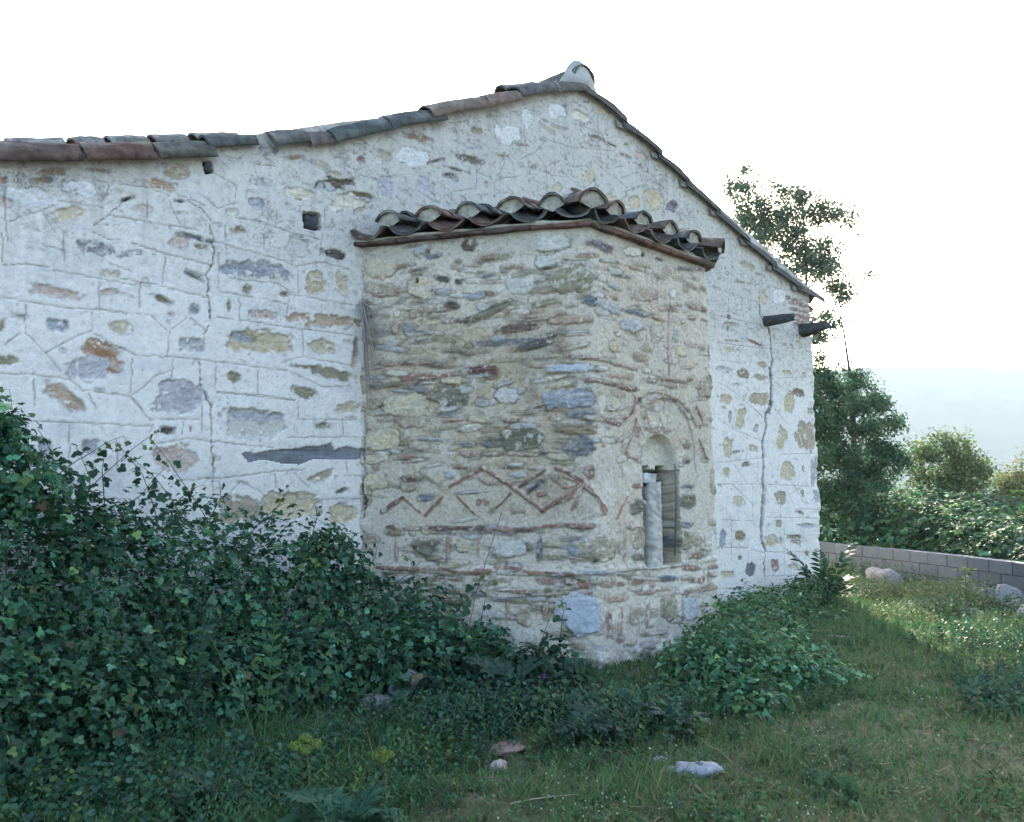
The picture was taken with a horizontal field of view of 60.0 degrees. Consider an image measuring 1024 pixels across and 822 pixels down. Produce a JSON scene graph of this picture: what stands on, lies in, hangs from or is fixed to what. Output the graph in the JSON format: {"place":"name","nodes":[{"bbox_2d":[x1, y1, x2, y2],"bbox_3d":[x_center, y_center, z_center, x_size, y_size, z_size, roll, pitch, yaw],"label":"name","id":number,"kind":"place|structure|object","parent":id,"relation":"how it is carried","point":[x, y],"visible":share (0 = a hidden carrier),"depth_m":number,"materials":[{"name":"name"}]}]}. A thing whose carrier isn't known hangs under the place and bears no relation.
{"place":"outdoors","nodes":[
{"label":"outdoors","id":0,"kind":"place"},
{"bbox_2d":[0,0,1023,371],"label":"sky","id":1,"kind":"structure","parent":0,"point":[914,109],"materials":[{"name":"white"}]},
{"bbox_2d":[0,539,1023,821],"bbox_3d":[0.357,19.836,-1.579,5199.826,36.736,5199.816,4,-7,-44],"label":"ground","id":2,"kind":"structure","parent":0,"point":[731,767],"depth_m":5.10,"materials":[{"name":"green plant"}]},
{"bbox_2d":[138,596,218,743],"bbox_3d":[-2.067,1.637,5.519,0.508,0.907,0.428,2,-6,-29],"label":"thistle","id":3,"kind":"object","parent":2,"relation":"on","point":[189,679],"visible":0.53,"depth_m":5.54,"materials":[{"name":"green plant"}]},
{"bbox_2d":[170,767,262,809],"bbox_3d":[-1.481,1.895,4.440,0.444,0.200,0.395,0,-5,-10],"label":"thistle","id":4,"kind":"object","parent":2,"relation":"on","point":[202,786],"visible":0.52,"depth_m":4.41,"materials":[{"name":"green plant"}]},
{"bbox_2d":[210,602,282,755],"bbox_3d":[-1.547,1.618,5.244,0.194,0.899,0.489,-5,-7,42],"label":"fern plant","id":5,"kind":"object","parent":2,"relation":"on","point":[265,676],"visible":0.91,"depth_m":5.31,"materials":[{"name":"green plant"}]},
{"bbox_2d":[0,387,572,803],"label":"bramble bush","id":6,"kind":"object","parent":2,"relation":"on","point":[92,701],"visible":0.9,"depth_m":5.97,"materials":[{"name":"green plant"}]},
{"bbox_2d":[288,733,321,810],"bbox_3d":[-0.982,1.745,4.208,0.171,0.426,0.160,4,-7,-44],"label":"spurge","id":7,"kind":"object","parent":2,"relation":"on","point":[306,749],"visible":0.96,"depth_m":4.20,"materials":[{"name":"green plant"}]},
{"bbox_2d":[274,785,407,821],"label":"thistle","id":8,"kind":"object","parent":2,"relation":"on","point":[322,808],"visible":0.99,"depth_m":3.96,"materials":[{"name":"green plant"}]},
{"bbox_2d":[360,693,393,714],"bbox_3d":[-0.983,2.139,6.432,0.276,0.185,0.247,4,-7,-44],"label":"stone","id":9,"kind":"object","parent":2,"relation":"on","point":[378,696],"visible":0.24,"depth_m":6.36,"materials":[{"name":"grey stone"}]},
{"bbox_2d":[368,746,395,818],"bbox_3d":[-0.614,1.770,4.169,0.147,0.379,0.141,4,-7,-44],"label":"spurge","id":10,"kind":"object","parent":2,"relation":"on","point":[383,754],"visible":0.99,"depth_m":4.17,"materials":[{"name":"green plant"}]},
{"bbox_2d":[386,667,427,707],"bbox_3d":[-0.773,2.108,6.619,0.328,0.410,0.263,2,-6,-32],"label":"stone","id":11,"kind":"object","parent":2,"relation":"on","point":[409,676],"visible":0.16,"depth_m":6.54,"materials":[{"name":"grey stone"}]},
{"bbox_2d":[0,60,831,720],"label":"church","id":12,"kind":"structure","parent":2,"relation":"on","point":[592,306],"depth_m":8.17,"materials":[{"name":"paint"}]},
{"bbox_2d":[359,295,395,406],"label":"dry stems","id":13,"kind":"object","parent":12,"relation":"hanging from","point":[364,312],"visible":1,"depth_m":8.43,"materials":[{"name":"brown plant"}]},
{"bbox_2d":[361,581,589,723],"bbox_3d":[-0.281,1.780,6.763,1.548,0.929,1.422,4,-7,-44],"label":"ivy patch","id":14,"kind":"object","parent":2,"relation":"on","point":[570,670],"visible":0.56,"depth_m":6.70,"materials":[{"name":"green plant"}]},
{"bbox_2d":[468,503,504,630],"bbox_3d":[-0.206,1.273,7.245,0.332,1.027,0.085,0,-5,-12],"label":"dead cane","id":15,"kind":"object","parent":14,"relation":"on","point":[484,567],"visible":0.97,"depth_m":7.24,"materials":[{"name":"brown plant"}]},
{"bbox_2d":[488,759,506,773],"bbox_3d":[-0.078,2.057,5.095,0.119,0.108,0.087,4,-7,-44],"label":"stone","id":16,"kind":"object","parent":2,"relation":"on","point":[501,761],"visible":0.57,"depth_m":5.07,"materials":[{"name":"grey stone"}]},
{"bbox_2d":[475,777,519,781],"bbox_3d":[-0.079,2.001,4.822,0.247,0.015,0.010,-2,-5,12],"label":"stick","id":17,"kind":"object","parent":2,"relation":"on","point":[493,777],"visible":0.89,"depth_m":4.83,"materials":[{"name":"brown wood"}]},
{"bbox_2d":[486,740,523,757],"bbox_3d":[-0.038,2.062,5.406,0.295,0.068,0.212,4,-7,-44],"label":"stone","id":18,"kind":"object","parent":2,"relation":"on","point":[510,748],"visible":0.79,"depth_m":5.35,"materials":[{"name":"stone"}]},
{"bbox_2d":[466,655,552,693],"bbox_3d":[-0.021,1.969,6.490,0.637,0.336,0.507,-3,-5,24],"label":"thistle","id":19,"kind":"object","parent":2,"relation":"on","point":[486,664],"visible":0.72,"depth_m":6.55,"materials":[{"name":"green plant"}]},
{"bbox_2d":[0,547,1023,821],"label":"weeds","id":20,"kind":"object","parent":2,"relation":"on","point":[612,703],"visible":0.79,"depth_m":5.23,"materials":[{"name":"green plant"}]},
{"bbox_2d":[510,794,578,803],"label":"straw stalk","id":21,"kind":"object","parent":2,"relation":"on","point":[539,798],"visible":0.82,"depth_m":4.49,"materials":[{"name":"beige plant"}]},
{"bbox_2d":[554,701,623,741],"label":"thistle","id":22,"kind":"object","parent":2,"relation":"on","point":[592,719],"visible":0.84,"depth_m":5.57,"materials":[{"name":"green plant"}]},
{"bbox_2d":[637,700,712,724],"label":"thistle","id":23,"kind":"object","parent":2,"relation":"on","point":[658,711],"visible":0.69,"depth_m":5.74,"materials":[{"name":"green plant"}]},
{"bbox_2d":[674,761,722,778],"bbox_3d":[1.023,1.989,4.895,0.276,0.090,0.194,-1,-5,-5],"label":"flat stone","id":24,"kind":"object","parent":2,"relation":"on","point":[708,767],"visible":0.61,"depth_m":4.85,"materials":[{"name":"grey stone"}]},
{"bbox_2d":[693,784,713,805],"bbox_3d":[0.962,1.929,4.450,0.020,0.022,0.303,0,-5,-7],"label":"stick","id":25,"kind":"object","parent":2,"relation":"on","point":[700,790],"visible":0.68,"depth_m":4.50,"materials":[{"name":"brown wood"}]},
{"bbox_2d":[624,578,872,725],"bbox_3d":[2.119,1.899,7.523,1.760,0.660,3.633,-3,-5,23],"label":"shrub","id":26,"kind":"object","parent":2,"relation":"on","point":[771,646],"visible":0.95,"depth_m":6.78,"materials":[{"name":"green plant"}]},
{"bbox_2d":[723,573,863,634],"bbox_3d":[3.522,2.329,10.755,1.447,0.689,4.400,-4,-6,30],"label":"shrub","id":27,"kind":"object","parent":2,"relation":"on","point":[811,600],"visible":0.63,"depth_m":10.79,"materials":[{"name":"green plant"}]},
{"bbox_2d":[715,153,879,350],"bbox_3d":[7.338,-1.445,22.099,4.102,10.353,2.284,0,-5,-12],"label":"slender tree","id":28,"kind":"object","parent":2,"relation":"on","point":[823,264],"visible":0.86,"depth_m":22.22,"materials":[{"name":"green plant"}]},
{"bbox_2d":[784,542,862,599],"bbox_3d":[4.481,2.359,12.762,1.063,0.887,0.974,-2,-5,16],"label":"fern plant","id":29,"kind":"object","parent":2,"relation":"on","point":[840,580],"visible":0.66,"depth_m":12.78,"materials":[{"name":"green plant"}]},
{"bbox_2d":[813,310,917,540],"bbox_3d":[7.696,0.551,20.473,2.903,6.051,2.508,-4,-6,32],"label":"bushy tree","id":30,"kind":"object","parent":2,"relation":"on","point":[861,474],"visible":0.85,"depth_m":20.18,"materials":[{"name":"green plant"}]},
{"bbox_2d":[865,567,903,586],"bbox_3d":[6.623,3.043,15.806,0.570,0.515,0.675,0,-5,-11],"label":"rock","id":31,"kind":"object","parent":2,"relation":"on","point":[878,572],"visible":0.42,"depth_m":15.61,"materials":[{"name":"grey stone"}]},
{"bbox_2d":[818,480,1023,561],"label":"bramble hedge","id":32,"kind":"object","parent":2,"relation":"on","point":[987,527],"visible":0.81,"depth_m":19.16,"materials":[{"name":"green plant"}]},
{"bbox_2d":[819,541,1023,593],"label":"block wall","id":33,"kind":"structure","parent":2,"relation":"on","point":[995,570],"depth_m":15.52,"materials":[{"name":"concrete"}]},
{"bbox_2d":[879,485,1017,518],"bbox_3d":[12.416,3.006,25.800,4.527,2.060,2.292,-1,-5,1],"label":"bushy tree","id":34,"kind":"object","parent":2,"relation":"on","point":[928,496],"visible":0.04,"depth_m":25.66,"materials":[{"name":"green plant"}]},
{"bbox_2d":[900,425,1003,500],"bbox_3d":[11.777,2.101,23.860,2.718,3.453,1.685,-1,-5,-2],"label":"bush","id":35,"kind":"object","parent":2,"relation":"on","point":[957,473],"visible":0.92,"depth_m":23.68,"materials":[{"name":"green plant"}]},
{"bbox_2d":[954,567,976,599],"bbox_3d":[6.759,2.607,13.230,0.370,0.561,0.358,4,-7,-44],"label":"mallow","id":36,"kind":"object","parent":2,"relation":"on","point":[959,579],"visible":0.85,"depth_m":13.23,"materials":[{"name":"green plant"}]},
{"bbox_2d":[979,587,994,599],"bbox_3d":[7.173,2.812,13.297,0.297,0.353,0.392,-1,-5,-6],"label":"rock","id":37,"kind":"object","parent":2,"relation":"on","point":[989,592],"visible":0.21,"depth_m":13.23,"materials":[{"name":"grey stone"}]},
{"bbox_2d":[974,446,1023,515],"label":"bushy tree","id":38,"kind":"object","parent":2,"relation":"on","point":[1007,483],"visible":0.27,"depth_m":27.80,"materials":[{"name":"green plant"}]},
{"bbox_2d":[986,584,1023,604],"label":"rock","id":39,"kind":"object","parent":2,"relation":"on","point":[1005,589],"visible":0.42,"depth_m":13.00,"materials":[{"name":"grey stone"}]},
{"bbox_2d":[1006,599,1023,609],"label":"rock","id":40,"kind":"object","parent":2,"relation":"on","point":[1012,600],"visible":0.3,"depth_m":12.65,"materials":[{"name":"grey stone"}]},
{"bbox_2d":[1017,607,1023,615],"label":"rock","id":41,"kind":"object","parent":2,"relation":"on","point":[1020,611],"visible":0.36,"depth_m":11.72,"materials":[{"name":"grey stone"}]},
{"bbox_2d":[816,364,1023,534],"bbox_3d":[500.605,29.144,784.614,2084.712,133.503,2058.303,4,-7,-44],"label":"hills","id":42,"kind":"structure","parent":0,"point":[985,404],"depth_m":664.54,"materials":[{"name":"white"}]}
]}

